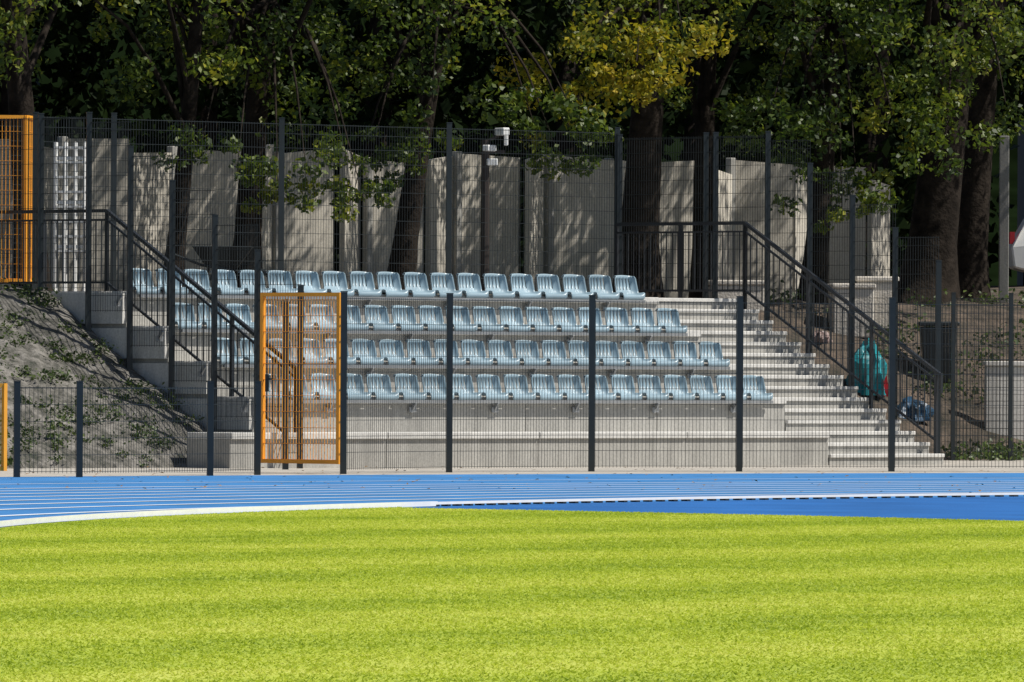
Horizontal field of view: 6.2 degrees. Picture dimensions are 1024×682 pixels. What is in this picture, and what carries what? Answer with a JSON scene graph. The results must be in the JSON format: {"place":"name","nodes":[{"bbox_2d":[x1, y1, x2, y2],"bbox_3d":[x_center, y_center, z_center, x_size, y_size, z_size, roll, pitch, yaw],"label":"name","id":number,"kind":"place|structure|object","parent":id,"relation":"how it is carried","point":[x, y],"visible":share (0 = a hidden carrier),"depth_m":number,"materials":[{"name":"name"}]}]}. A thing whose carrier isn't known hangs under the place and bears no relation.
{"place":"outdoors","nodes":[
{"label":"outdoors","id":0,"kind":"place"},
{"bbox_2d":[53,142,85,290],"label":"lattice panel","id":1,"kind":"object","parent":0,"point":[74,158],"visible":0.37,"depth_m":133.29,"materials":[{"name":"white paint"}]},
{"bbox_2d":[0,0,1017,285],"bbox_3d":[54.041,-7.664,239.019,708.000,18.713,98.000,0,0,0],"label":"hill","id":2,"kind":"structure","parent":0,"point":[994,190],"depth_m":206.14,"materials":[{"name":"green plant"}]},
{"bbox_2d":[0,506,1023,681],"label":"grass field","id":3,"kind":"structure","parent":0,"point":[393,594],"depth_m":55.10,"materials":[{"name":"plant"}]},
{"bbox_2d":[0,473,1023,521],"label":"running track","id":4,"kind":"structure","parent":0,"point":[339,484],"depth_m":104.46,"materials":[{"name":"rubber"}]},
{"bbox_2d":[0,497,1023,527],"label":"jump area","id":5,"kind":"object","parent":4,"relation":"on","point":[992,508],"visible":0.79,"depth_m":90.78,"materials":[{"name":"rubber"}]},
{"bbox_2d":[0,492,1023,526],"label":"track kerb","id":6,"kind":"structure","parent":4,"relation":"on","point":[4,523],"depth_m":90.25,"materials":[{"name":"white paint"}]},
{"bbox_2d":[0,478,1023,515],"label":"lane markings","id":7,"kind":"object","parent":4,"relation":"on","point":[430,490],"visible":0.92,"depth_m":100.90,"materials":[{"name":"paint"}]},
{"bbox_2d":[0,285,1023,468],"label":"embankment","id":8,"kind":"structure","parent":0,"point":[34,357],"depth_m":124.80,"materials":[{"name":"soil"}]},
{"bbox_2d":[0,0,81,290],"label":"deciduous tree","id":9,"kind":"object","parent":8,"relation":"on","point":[20,67],"visible":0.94,"depth_m":133.85,"materials":[{"name":"green plant"}]},
{"bbox_2d":[0,277,203,465],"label":"bank weeds","id":10,"kind":"object","parent":8,"relation":"on","point":[26,288],"visible":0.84,"depth_m":123.87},
{"bbox_2d":[0,112,303,467],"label":"fence","id":11,"kind":"object","parent":8,"relation":"on","point":[172,229],"visible":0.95,"depth_m":124.80,"materials":[{"name":"metal"}]},
{"bbox_2d":[0,115,25,281],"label":"gate","id":12,"kind":"structure","parent":11,"relation":"attached to","point":[13,117],"depth_m":127.38,"materials":[{"name":"metal"}]},
{"bbox_2d":[70,0,311,291],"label":"deciduous tree","id":13,"kind":"object","parent":8,"relation":"on","point":[189,86],"visible":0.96,"depth_m":136.91,"materials":[{"name":"green plant"}]},
{"bbox_2d":[175,246,273,287],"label":"wheelbarrow","id":14,"kind":"object","parent":8,"relation":"on","point":[233,258],"visible":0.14,"depth_m":134.23,"materials":[{"name":"metal"}]},
{"bbox_2d":[95,0,427,292],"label":"deciduous tree","id":15,"kind":"object","parent":8,"relation":"on","point":[260,92],"visible":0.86,"depth_m":137.14,"materials":[{"name":"green plant"}]},
{"bbox_2d":[0,113,620,291],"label":"fence","id":16,"kind":"object","parent":8,"relation":"on","point":[281,190],"visible":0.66,"depth_m":132.74,"materials":[{"name":"metal"}]},
{"bbox_2d":[57,136,735,295],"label":"wall posts","id":17,"kind":"object","parent":8,"relation":"on","point":[548,229],"depth_m":144.21,"materials":[{"name":"concrete"}]},
{"bbox_2d":[0,139,889,298],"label":"panels","id":18,"kind":"object","parent":17,"relation":"attached to","point":[753,190],"visible":0.29,"depth_m":144.60,"materials":[{"name":"grey concrete"}]},
{"bbox_2d":[312,0,623,293],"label":"deciduous tree","id":19,"kind":"object","parent":8,"relation":"on","point":[440,22],"visible":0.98,"depth_m":137.58,"materials":[{"name":"green plant"}]},
{"bbox_2d":[480,128,508,290],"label":"security camera pole","id":20,"kind":"object","parent":8,"relation":"on","point":[486,150],"visible":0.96,"depth_m":135.95,"materials":[{"name":"grey metal"}]},
{"bbox_2d":[0,0,1023,281],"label":"distant trees","id":21,"kind":"object","parent":8,"relation":"on","point":[744,70],"visible":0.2,"depth_m":163.22,"materials":[{"name":"green plant"}]},
{"bbox_2d":[0,0,1023,285],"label":"distant tree trunks","id":22,"kind":"object","parent":8,"relation":"on","point":[870,138],"visible":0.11,"depth_m":163.06,"materials":[{"name":"brown plant"}]},
{"bbox_2d":[491,0,737,297],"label":"deciduous tree","id":23,"kind":"object","parent":8,"relation":"on","point":[643,46],"visible":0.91,"depth_m":140.94,"materials":[{"name":"green plant"}]},
{"bbox_2d":[568,0,856,297],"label":"deciduous tree","id":24,"kind":"object","parent":8,"relation":"on","point":[708,90],"visible":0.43,"depth_m":145.83,"materials":[{"name":"green plant"}]},
{"bbox_2d":[708,280,763,310],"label":"stone block","id":25,"kind":"object","parent":8,"relation":"on","point":[727,295],"depth_m":141.60,"materials":[{"name":"stone"}]},
{"bbox_2d":[617,131,941,457],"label":"fence","id":26,"kind":"object","parent":8,"relation":"on","point":[852,241],"visible":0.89,"depth_m":133.90,"materials":[{"name":"metal"}]},
{"bbox_2d":[639,0,945,304],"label":"deciduous tree","id":27,"kind":"object","parent":8,"relation":"on","point":[825,118],"visible":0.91,"depth_m":142.99,"materials":[{"name":"green plant"}]},
{"bbox_2d":[828,283,875,337],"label":"stone block","id":28,"kind":"object","parent":8,"relation":"on","point":[872,286],"depth_m":141.52,"materials":[{"name":"stone"}]},
{"bbox_2d":[845,338,886,394],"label":"tarpaulin heap","id":29,"kind":"object","parent":8,"relation":"on","point":[862,392],"visible":0.42,"depth_m":139.43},
{"bbox_2d":[855,276,898,328],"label":"stone block","id":30,"kind":"object","parent":8,"relation":"on","point":[880,300],"depth_m":142.14,"materials":[{"name":"stone"}]},
{"bbox_2d":[770,280,1023,460],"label":"wild plants","id":31,"kind":"object","parent":8,"relation":"on","point":[992,452],"visible":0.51,"depth_m":141.09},
{"bbox_2d":[771,0,1023,305],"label":"deciduous tree","id":32,"kind":"object","parent":8,"relation":"on","point":[955,50],"visible":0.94,"depth_m":144.85,"materials":[{"name":"green plant"}]},
{"bbox_2d":[897,396,933,419],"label":"tarpaulin heap","id":33,"kind":"object","parent":8,"relation":"on","point":[909,398],"visible":0.42,"depth_m":139.26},
{"bbox_2d":[917,321,958,382],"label":"waste bin","id":34,"kind":"object","parent":8,"relation":"on","point":[944,354],"visible":0.41,"depth_m":140.85,"materials":[{"name":"metal"}]},
{"bbox_2d":[892,0,1023,303],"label":"deciduous tree","id":35,"kind":"object","parent":8,"relation":"on","point":[972,247],"visible":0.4,"depth_m":149.29,"materials":[{"name":"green plant"}]},
{"bbox_2d":[950,292,1013,460],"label":"fence","id":36,"kind":"object","parent":8,"relation":"on","point":[1010,355],"visible":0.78,"depth_m":136.98,"materials":[{"name":"metal"}]},
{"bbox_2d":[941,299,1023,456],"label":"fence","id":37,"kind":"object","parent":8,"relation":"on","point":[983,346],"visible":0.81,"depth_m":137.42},
{"bbox_2d":[982,361,1023,439],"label":"retaining wall","id":38,"kind":"structure","parent":8,"relation":"on","point":[1016,391],"depth_m":139.89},
{"bbox_2d":[999,136,1008,301],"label":"concrete post","id":39,"kind":"object","parent":8,"relation":"on","point":[1004,218],"visible":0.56,"depth_m":147.43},
{"bbox_2d":[1009,219,1023,271],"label":"parked car","id":40,"kind":"object","parent":8,"relation":"on","point":[1016,250],"visible":0.76,"depth_m":157.18,"materials":[{"name":"white paint"}]},
{"bbox_2d":[1017,0,1023,285],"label":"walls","id":41,"kind":"structure","parent":8,"relation":"on","point":[1020,197],"depth_m":184.87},
{"bbox_2d":[0,460,1023,476],"bbox_3d":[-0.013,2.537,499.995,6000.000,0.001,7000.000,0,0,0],"label":"ground","id":42,"kind":"structure","parent":0,"point":[610,470],"depth_m":121.68,"materials":[{"name":"concrete"}]},
{"bbox_2d":[13,380,261,476],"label":"fence","id":43,"kind":"object","parent":42,"relation":"on","point":[79,404],"visible":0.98,"depth_m":113.05,"materials":[{"name":"metal"}]},
{"bbox_2d":[0,383,6,470],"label":"gate","id":44,"kind":"structure","parent":43,"relation":"attached to","point":[3,466],"depth_m":111.38,"materials":[{"name":"metal"}]},
{"bbox_2d":[282,302,289,469],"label":"fence post","id":45,"kind":"object","parent":42,"relation":"on","point":[285,466],"visible":0.82,"depth_m":121.27,"materials":[{"name":"metal"}]},
{"bbox_2d":[51,291,944,467],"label":"grandstand","id":46,"kind":"object","parent":42,"relation":"on","point":[151,363],"visible":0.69,"depth_m":127.56,"materials":[{"name":"concrete"}]},
{"bbox_2d":[32,112,38,288],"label":"fence post","id":47,"kind":"object","parent":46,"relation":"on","point":[34,196],"visible":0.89,"depth_m":127.38,"materials":[{"name":"metal"}]},
{"bbox_2d":[25,115,32,281],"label":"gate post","id":48,"kind":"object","parent":47,"relation":"attached to","point":[29,125],"depth_m":127.40,"materials":[{"name":"metal"}]},
{"bbox_2d":[0,209,295,432],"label":"handrail","id":49,"kind":"object","parent":46,"relation":"on","point":[108,212],"visible":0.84,"depth_m":125.28,"materials":[{"name":"black metal"}]},
{"bbox_2d":[175,303,201,328],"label":"stadium seat","id":50,"kind":"object","parent":46,"relation":"on","point":[194,323],"visible":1,"depth_m":125.11,"materials":[{"name":"plastic"}]},
{"bbox_2d":[218,269,243,294],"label":"stadium seat","id":51,"kind":"object","parent":46,"relation":"on","point":[231,285],"visible":0.57,"depth_m":126.79,"materials":[{"name":"plastic"}]},
{"bbox_2d":[266,270,297,292],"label":"stadium seat","id":52,"kind":"object","parent":46,"relation":"on","point":[276,288],"visible":0.71,"depth_m":127.46,"materials":[{"name":"plastic"}]},
{"bbox_2d":[294,271,326,292],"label":"stadium seat","id":53,"kind":"object","parent":46,"relation":"on","point":[315,286],"visible":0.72,"depth_m":127.82,"materials":[{"name":"plastic"}]},
{"bbox_2d":[309,373,335,399],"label":"stadium seat","id":54,"kind":"object","parent":46,"relation":"on","point":[323,393],"visible":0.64,"depth_m":124.55,"materials":[{"name":"plastic"}]},
{"bbox_2d":[309,304,335,329],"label":"stadium seat","id":55,"kind":"object","parent":46,"relation":"on","point":[329,322],"visible":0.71,"depth_m":126.82,"materials":[{"name":"plastic"}]},
{"bbox_2d":[321,271,353,296],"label":"stadium seat","id":56,"kind":"object","parent":46,"relation":"on","point":[341,285],"visible":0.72,"depth_m":128.15,"materials":[{"name":"plastic"}]},
{"bbox_2d":[347,373,369,399],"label":"stadium seat","id":57,"kind":"object","parent":46,"relation":"on","point":[353,393],"visible":0.7,"depth_m":124.92,"materials":[{"name":"plastic"}]},
{"bbox_2d":[349,271,381,296],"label":"stadium seat","id":58,"kind":"object","parent":46,"relation":"on","point":[364,290],"visible":0.99,"depth_m":128.46,"materials":[{"name":"plastic"}]},
{"bbox_2d":[350,339,383,364],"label":"stadium seat","id":59,"kind":"object","parent":46,"relation":"on","point":[378,360],"visible":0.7,"depth_m":126.17,"materials":[{"name":"plastic"}]},
{"bbox_2d":[363,305,394,330],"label":"stadium seat","id":60,"kind":"object","parent":46,"relation":"on","point":[383,324],"visible":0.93,"depth_m":127.50,"materials":[{"name":"plastic"}]},
{"bbox_2d":[365,374,398,399],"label":"stadium seat","id":61,"kind":"object","parent":46,"relation":"on","point":[387,393],"visible":0.78,"depth_m":125.25,"materials":[{"name":"plastic"}]},
{"bbox_2d":[376,272,407,296],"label":"stadium seat","id":62,"kind":"object","parent":46,"relation":"on","point":[395,289],"visible":1,"depth_m":128.81,"materials":[{"name":"plastic"}]},
{"bbox_2d":[378,339,410,364],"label":"stadium seat","id":63,"kind":"object","parent":46,"relation":"on","point":[393,359],"visible":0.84,"depth_m":126.53,"materials":[{"name":"plastic"}]},
{"bbox_2d":[393,373,426,399],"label":"stadium seat","id":64,"kind":"object","parent":46,"relation":"on","point":[407,394],"visible":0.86,"depth_m":125.54,"materials":[{"name":"plastic"}]},
{"bbox_2d":[402,272,434,297],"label":"stadium seat","id":65,"kind":"object","parent":46,"relation":"on","point":[422,290],"visible":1,"depth_m":129.15,"materials":[{"name":"plastic"}]},
{"bbox_2d":[418,305,445,330],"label":"stadium seat","id":66,"kind":"object","parent":46,"relation":"on","point":[439,324],"visible":0.83,"depth_m":128.20,"materials":[{"name":"plastic"}]},
{"bbox_2d":[429,273,461,297],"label":"stadium seat","id":67,"kind":"object","parent":46,"relation":"on","point":[440,290],"visible":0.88,"depth_m":129.50,"materials":[{"name":"plastic"}]},
{"bbox_2d":[444,306,477,331],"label":"stadium seat","id":68,"kind":"object","parent":46,"relation":"on","point":[461,325],"visible":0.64,"depth_m":128.55,"materials":[{"name":"plastic"}]},
{"bbox_2d":[453,374,479,399],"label":"stadium seat","id":69,"kind":"object","parent":46,"relation":"on","point":[471,394],"visible":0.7,"depth_m":126.26,"materials":[{"name":"plastic"}]},
{"bbox_2d":[456,273,488,297],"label":"stadium seat","id":70,"kind":"object","parent":46,"relation":"on","point":[470,291],"visible":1,"depth_m":129.83,"materials":[{"name":"plastic"}]},
{"bbox_2d":[460,340,492,365],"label":"stadium seat","id":71,"kind":"object","parent":46,"relation":"on","point":[476,360],"visible":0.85,"depth_m":127.55,"materials":[{"name":"plastic"}]},
{"bbox_2d":[471,306,503,331],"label":"stadium seat","id":72,"kind":"object","parent":46,"relation":"on","point":[493,320],"visible":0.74,"depth_m":128.85,"materials":[{"name":"plastic"}]},
{"bbox_2d":[475,374,507,399],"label":"stadium seat","id":73,"kind":"object","parent":46,"relation":"on","point":[488,392],"visible":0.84,"depth_m":126.60,"materials":[{"name":"plastic"}]},
{"bbox_2d":[482,273,514,297],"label":"stadium seat","id":74,"kind":"object","parent":46,"relation":"on","point":[502,291],"visible":1,"depth_m":130.17,"materials":[{"name":"plastic"}]},
{"bbox_2d":[487,340,519,365],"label":"stadium seat","id":75,"kind":"object","parent":46,"relation":"on","point":[492,345],"visible":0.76,"depth_m":127.89,"materials":[{"name":"plastic"}]},
{"bbox_2d":[498,306,530,331],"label":"stadium seat","id":76,"kind":"object","parent":46,"relation":"on","point":[507,309],"visible":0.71,"depth_m":129.21,"materials":[{"name":"plastic"}]},
{"bbox_2d":[503,374,535,399],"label":"stadium seat","id":77,"kind":"object","parent":46,"relation":"on","point":[517,392],"visible":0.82,"depth_m":126.93,"materials":[{"name":"plastic"}]},
{"bbox_2d":[509,273,540,298],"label":"stadium seat","id":78,"kind":"object","parent":46,"relation":"on","point":[528,291],"visible":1,"depth_m":130.50,"materials":[{"name":"plastic"}]},
{"bbox_2d":[515,340,546,365],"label":"stadium seat","id":79,"kind":"object","parent":46,"relation":"on","point":[531,360],"visible":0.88,"depth_m":128.22,"materials":[{"name":"plastic"}]},
{"bbox_2d":[524,307,556,331],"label":"stadium seat","id":80,"kind":"object","parent":46,"relation":"on","point":[546,324],"visible":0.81,"depth_m":129.55,"materials":[{"name":"plastic"}]},
{"bbox_2d":[530,374,562,399],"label":"stadium seat","id":81,"kind":"object","parent":46,"relation":"on","point":[542,393],"visible":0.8,"depth_m":127.26,"materials":[{"name":"plastic"}]},
{"bbox_2d":[535,274,567,298],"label":"stadium seat","id":82,"kind":"object","parent":46,"relation":"on","point":[549,292],"visible":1,"depth_m":130.85,"materials":[{"name":"plastic"}]},
{"bbox_2d":[540,340,571,365],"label":"stadium seat","id":83,"kind":"object","parent":46,"relation":"on","point":[557,359],"visible":0.83,"depth_m":128.56,"materials":[{"name":"plastic"}]},
{"bbox_2d":[551,307,582,331],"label":"stadium seat","id":84,"kind":"object","parent":46,"relation":"on","point":[559,322],"visible":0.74,"depth_m":129.89,"materials":[{"name":"plastic"}]},
{"bbox_2d":[557,374,587,399],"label":"stadium seat","id":85,"kind":"object","parent":46,"relation":"on","point":[577,394],"visible":0.84,"depth_m":127.62,"materials":[{"name":"plastic"}]},
{"bbox_2d":[561,274,593,298],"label":"stadium seat","id":86,"kind":"object","parent":46,"relation":"on","point":[575,292],"visible":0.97,"depth_m":131.20,"materials":[{"name":"plastic"}]},
{"bbox_2d":[567,340,599,365],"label":"stadium seat","id":87,"kind":"object","parent":46,"relation":"on","point":[579,359],"visible":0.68,"depth_m":128.91,"materials":[{"name":"plastic"}]},
{"bbox_2d":[584,375,615,399],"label":"stadium seat","id":88,"kind":"object","parent":46,"relation":"on","point":[607,395],"visible":0.65,"depth_m":127.98,"materials":[{"name":"plastic"}]},
{"bbox_2d":[588,274,618,299],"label":"stadium seat","id":89,"kind":"object","parent":46,"relation":"on","point":[602,293],"visible":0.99,"depth_m":131.53,"materials":[{"name":"plastic"}]},
{"bbox_2d":[596,341,625,365],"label":"stadium seat","id":90,"kind":"object","parent":46,"relation":"on","point":[613,347],"visible":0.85,"depth_m":129.27,"materials":[{"name":"plastic"}]},
{"bbox_2d":[604,307,634,332],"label":"stadium seat","id":91,"kind":"object","parent":46,"relation":"on","point":[623,317],"visible":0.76,"depth_m":130.57,"materials":[{"name":"plastic"}]},
{"bbox_2d":[610,374,641,399],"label":"stadium seat","id":92,"kind":"object","parent":46,"relation":"on","point":[620,392],"visible":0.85,"depth_m":128.29,"materials":[{"name":"plastic"}]},
{"bbox_2d":[613,275,644,299],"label":"stadium seat","id":93,"kind":"object","parent":46,"relation":"on","point":[631,293],"visible":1,"depth_m":131.87,"materials":[{"name":"plastic"}]},
{"bbox_2d":[619,341,651,365],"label":"stadium seat","id":94,"kind":"object","parent":46,"relation":"on","point":[647,362],"visible":0.92,"depth_m":129.60,"materials":[{"name":"plastic"}]},
{"bbox_2d":[629,308,661,332],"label":"stadium seat","id":95,"kind":"object","parent":46,"relation":"on","point":[649,320],"visible":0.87,"depth_m":130.91,"materials":[{"name":"plastic"}]},
{"bbox_2d":[636,375,668,399],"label":"stadium seat","id":96,"kind":"object","parent":46,"relation":"on","point":[654,394],"visible":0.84,"depth_m":128.63,"materials":[{"name":"plastic"}]},
{"bbox_2d":[646,341,677,365],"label":"stadium seat","id":97,"kind":"object","parent":46,"relation":"on","point":[666,361],"visible":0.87,"depth_m":129.94,"materials":[{"name":"plastic"}]},
{"bbox_2d":[655,308,686,332],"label":"stadium seat","id":98,"kind":"object","parent":46,"relation":"on","point":[676,327],"visible":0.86,"depth_m":131.25,"materials":[{"name":"plastic"}]},
{"bbox_2d":[662,375,694,399],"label":"stadium seat","id":99,"kind":"object","parent":46,"relation":"on","point":[674,394],"visible":0.88,"depth_m":128.97,"materials":[{"name":"plastic"}]},
{"bbox_2d":[672,341,703,366],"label":"stadium seat","id":100,"kind":"object","parent":46,"relation":"on","point":[683,359],"visible":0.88,"depth_m":130.27,"materials":[{"name":"plastic"}]},
{"bbox_2d":[688,375,720,399],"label":"stadium seat","id":101,"kind":"object","parent":46,"relation":"on","point":[708,392],"visible":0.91,"depth_m":129.32,"materials":[{"name":"plastic"}]},
{"bbox_2d":[698,341,729,366],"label":"stadium seat","id":102,"kind":"object","parent":46,"relation":"on","point":[718,355],"visible":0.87,"depth_m":130.62,"materials":[{"name":"plastic"}]},
{"bbox_2d":[715,375,745,399],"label":"stadium seat","id":103,"kind":"object","parent":46,"relation":"on","point":[726,390],"visible":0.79,"depth_m":129.66,"materials":[{"name":"plastic"}]},
{"bbox_2d":[743,375,772,400],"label":"stadium seat","id":104,"kind":"object","parent":46,"relation":"on","point":[757,392],"visible":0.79,"depth_m":130.00,"materials":[{"name":"plastic"}]},
{"bbox_2d":[615,222,942,457],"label":"handrail","id":105,"kind":"object","parent":46,"relation":"on","point":[680,290],"visible":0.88,"depth_m":133.53,"materials":[{"name":"black metal"}]},
{"bbox_2d":[340,291,1023,473],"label":"fence","id":106,"kind":"object","parent":42,"relation":"on","point":[592,388],"visible":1,"depth_m":120.90,"materials":[{"name":"metal"}]},
{"bbox_2d":[260,292,340,463],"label":"gate","id":107,"kind":"structure","parent":106,"relation":"attached to","point":[264,378],"depth_m":117.44,"materials":[{"name":"metal"}]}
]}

